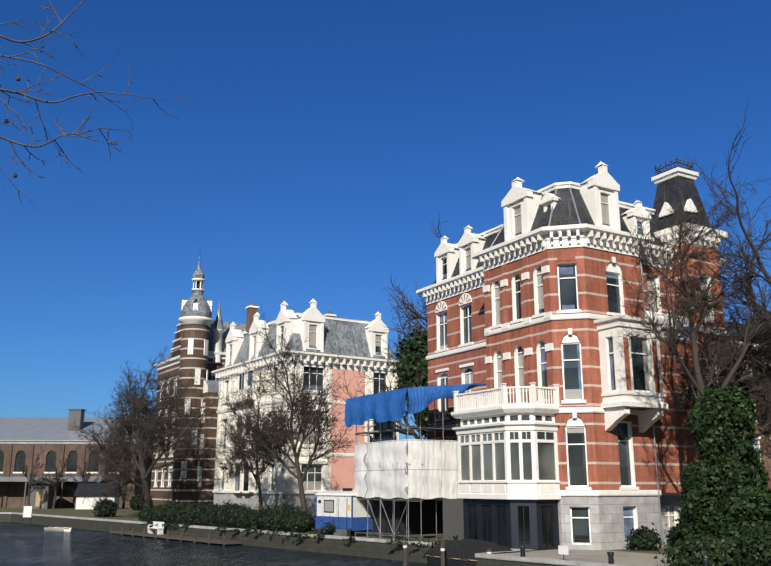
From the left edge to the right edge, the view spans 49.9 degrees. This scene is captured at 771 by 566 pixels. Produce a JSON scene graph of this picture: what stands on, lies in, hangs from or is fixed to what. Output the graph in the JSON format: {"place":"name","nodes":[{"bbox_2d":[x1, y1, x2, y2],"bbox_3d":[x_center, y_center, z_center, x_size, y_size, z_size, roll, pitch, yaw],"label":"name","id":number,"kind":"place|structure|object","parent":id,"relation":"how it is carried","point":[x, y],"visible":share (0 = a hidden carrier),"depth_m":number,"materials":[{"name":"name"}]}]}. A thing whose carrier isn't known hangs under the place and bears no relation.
{"place":"outdoors","nodes":[
{"label":"outdoors","id":0,"kind":"place"},
{"bbox_2d":[0,0,201,249],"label":"tree branches","id":1,"kind":"object","parent":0,"point":[29,96],"visible":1,"depth_m":5.25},
{"bbox_2d":[0,522,427,565],"bbox_3d":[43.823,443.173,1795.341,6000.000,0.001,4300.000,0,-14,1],"label":"water","id":2,"kind":"structure","parent":0,"point":[23,544],"depth_m":51.00,"materials":[{"name":"black liquid"}]},
{"bbox_2d":[44,527,70,531],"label":"dinghy","id":3,"kind":"object","parent":2,"relation":"on","point":[57,529],"visible":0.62,"depth_m":75.00,"materials":[{"name":"white plastic"}]},
{"bbox_2d":[110,526,242,545],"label":"jetty","id":4,"kind":"object","parent":2,"relation":"in","point":[195,539],"visible":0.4,"depth_m":62.92,"materials":[{"name":"brown wood"}]},
{"bbox_2d":[147,521,163,534],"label":"white bench","id":5,"kind":"object","parent":4,"relation":"on","point":[159,527],"visible":0.94,"depth_m":67.05,"materials":[{"name":"white"}]},
{"bbox_2d":[426,539,513,565],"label":"moored boat","id":6,"kind":"object","parent":2,"relation":"on","point":[461,552],"visible":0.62,"depth_m":40.08,"materials":[{"name":"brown wood"}]},
{"bbox_2d":[0,512,636,565],"bbox_3d":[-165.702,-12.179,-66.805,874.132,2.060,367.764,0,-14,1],"label":"quay wall","id":7,"kind":"structure","parent":0,"point":[378,548],"depth_m":52.75,"materials":[{"name":"stone"}]},
{"bbox_2d":[0,508,675,554],"bbox_3d":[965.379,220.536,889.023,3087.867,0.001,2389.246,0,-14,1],"label":"bank ground","id":8,"kind":"structure","parent":0,"point":[129,514],"depth_m":87.20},
{"bbox_2d":[23,506,31,522],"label":"notice board","id":9,"kind":"object","parent":8,"relation":"on","point":[27,511],"visible":1,"depth_m":68.97,"materials":[{"name":"metal"}]},
{"bbox_2d":[13,440,51,505],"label":"hall tree","id":10,"kind":"object","parent":8,"relation":"on","point":[25,472],"visible":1,"depth_m":109.64,"materials":[{"name":"plant"}]},
{"bbox_2d":[28,478,55,508],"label":"doorway","id":11,"kind":"structure","parent":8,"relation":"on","point":[41,497],"depth_m":112.06,"materials":[{"name":"brown wood"}]},
{"bbox_2d":[47,446,78,508],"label":"hall tree","id":12,"kind":"object","parent":8,"relation":"on","point":[58,479],"visible":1,"depth_m":111.10,"materials":[{"name":"plant"}]},
{"bbox_2d":[0,409,152,507],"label":"brick hall","id":13,"kind":"structure","parent":8,"relation":"on","point":[22,439],"depth_m":119.69,"materials":[{"name":"brick"},{"name":"slate"},{"name":"glass"}]},
{"bbox_2d":[69,445,99,482],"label":"hall tree","id":14,"kind":"object","parent":8,"relation":"on","point":[87,477],"visible":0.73,"depth_m":113.77,"materials":[{"name":"plant"}]},
{"bbox_2d":[74,483,122,508],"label":"white shed","id":15,"kind":"structure","parent":8,"relation":"on","point":[80,499],"depth_m":110.42,"materials":[{"name":"metal"}]},
{"bbox_2d":[119,457,139,507],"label":"hall tree","id":16,"kind":"object","parent":8,"relation":"on","point":[123,505],"visible":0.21,"depth_m":115.02,"materials":[{"name":"plant"}]},
{"bbox_2d":[66,346,228,509],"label":"tree","id":17,"kind":"object","parent":8,"relation":"on","point":[153,425],"visible":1,"depth_m":84.81,"materials":[{"name":"brown plant"}]},
{"bbox_2d":[150,256,245,506],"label":"tower building","id":18,"kind":"structure","parent":8,"relation":"on","point":[198,349],"depth_m":97.11,"materials":[{"name":"brick"}]},
{"bbox_2d":[211,359,291,508],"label":"bare tree","id":19,"kind":"object","parent":8,"relation":"on","point":[250,467],"visible":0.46,"depth_m":69.80,"materials":[{"name":"brown plant"}]},
{"bbox_2d":[214,304,353,512],"bbox_3d":[-7.601,10.269,63.862,12.686,16.720,8.554,-5,-14,18],"label":"bare tree","id":20,"kind":"object","parent":8,"relation":"on","point":[279,436],"visible":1,"depth_m":62.82,"materials":[{"name":"brown plant"}]},
{"bbox_2d":[211,299,398,519],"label":"white building","id":21,"kind":"structure","parent":8,"relation":"on","point":[359,343],"depth_m":80.55,"materials":[{"name":"paint"}]},
{"bbox_2d":[315,488,372,535],"bbox_3d":[-2.892,14.776,53.644,2.630,2.890,4.902,12,-18,-40],"label":"site cabin","id":22,"kind":"object","parent":8,"relation":"on","point":[345,509],"visible":0.79,"depth_m":52.12,"materials":[{"name":"metal"}]},
{"bbox_2d":[92,493,683,550],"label":"hedges and creepers","id":23,"kind":"object","parent":8,"relation":"on","point":[283,519],"visible":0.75,"depth_m":59.57,"materials":[{"name":"green plant"}]},
{"bbox_2d":[338,215,462,439],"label":"tree","id":24,"kind":"object","parent":8,"relation":"on","point":[407,306],"visible":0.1,"depth_m":70.89,"materials":[{"name":"brown plant"}]},
{"bbox_2d":[392,327,428,439],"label":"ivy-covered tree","id":25,"kind":"object","parent":24,"relation":"on","point":[418,343],"visible":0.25,"depth_m":68.56,"materials":[{"name":"green plant"}]},
{"bbox_2d":[373,420,463,540],"bbox_3d":[3.066,11.656,50.587,4.466,7.920,7.522,8,-16,-30],"label":"glass extension","id":26,"kind":"object","parent":8,"relation":"on","point":[450,521],"visible":0.31,"depth_m":50.06,"materials":[{"name":"black glass"}]},
{"bbox_2d":[354,389,485,540],"bbox_3d":[2.152,11.238,51.152,6.050,8.600,6.600,8,-16,-29],"label":"scaffold frame","id":27,"kind":"object","parent":8,"relation":"on","point":[406,429],"visible":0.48,"depth_m":48.70,"materials":[{"name":"grey metal"}]},
{"bbox_2d":[354,439,458,498],"bbox_3d":[1.159,11.077,49.127,8.218,3.350,4.059,-5,-15,20],"label":"scaffold sheeting","id":28,"kind":"object","parent":27,"relation":"attached to","point":[433,476],"visible":0.92,"depth_m":48.23,"materials":[{"name":"white plastic"}]},
{"bbox_2d":[344,383,485,426],"bbox_3d":[1.710,7.623,51.488,5.752,2.435,7.670,8,-16,-29],"label":"blue tarpaulin","id":29,"kind":"object","parent":27,"relation":"on","point":[385,406],"visible":0.98,"depth_m":48.77,"materials":[{"name":"blue plastic"}]},
{"bbox_2d":[347,529,708,565],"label":"mooring bollards","id":30,"kind":"object","parent":8,"relation":"on","point":[609,554],"visible":0.85,"depth_m":39.87,"materials":[{"name":"grey metal"}]},
{"bbox_2d":[416,156,731,549],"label":"red brick building","id":31,"kind":"structure","parent":8,"relation":"on","point":[517,298],"depth_m":44.77,"materials":[{"name":"brick"}]},
{"bbox_2d":[451,382,560,549],"bbox_3d":[6.285,9.661,43.291,2.870,8.330,5.700,8,-16,-29],"label":"bay window","id":32,"kind":"structure","parent":31,"relation":"attached to","point":[508,476],"depth_m":41.84,"materials":[{"name":"white paint"}]},
{"bbox_2d":[501,549,677,565],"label":"pavement","id":33,"kind":"structure","parent":8,"relation":"on","point":[632,558],"depth_m":36.79,"materials":[{"name":"grey concrete"}]},
{"bbox_2d":[558,545,568,559],"bbox_3d":[7.490,11.368,34.841,0.040,0.600,0.500,12,-18,-40],"label":"sign","id":34,"kind":"object","parent":33,"relation":"on","point":[563,550],"visible":0.88,"depth_m":34.83,"materials":[{"name":"metal"}]},
{"bbox_2d":[603,171,770,461],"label":"tree","id":35,"kind":"object","parent":8,"relation":"on","point":[745,350],"visible":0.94,"depth_m":38.91,"materials":[{"name":"brown plant"}]},
{"bbox_2d":[652,101,770,427],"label":"tree","id":36,"kind":"object","parent":8,"relation":"on","point":[758,257],"visible":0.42,"depth_m":39.15,"materials":[{"name":"brown plant"}]},
{"bbox_2d":[654,379,770,565],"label":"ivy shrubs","id":37,"kind":"object","parent":8,"relation":"on","point":[725,515],"visible":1,"depth_m":33.95,"materials":[{"name":"green plant"}]},
{"bbox_2d":[683,212,770,410],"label":"tree","id":38,"kind":"object","parent":8,"relation":"on","point":[746,304],"visible":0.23,"depth_m":42.71,"materials":[{"name":"brown plant"}]},
{"bbox_2d":[725,322,770,487],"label":"brick block","id":39,"kind":"structure","parent":8,"relation":"on","point":[765,458],"depth_m":65.25,"materials":[{"name":"brown brick"}]},
{"bbox_2d":[0,0,770,439],"label":"sky","id":40,"kind":"structure","parent":0,"point":[322,146],"materials":[{"name":"blue"}]}
]}

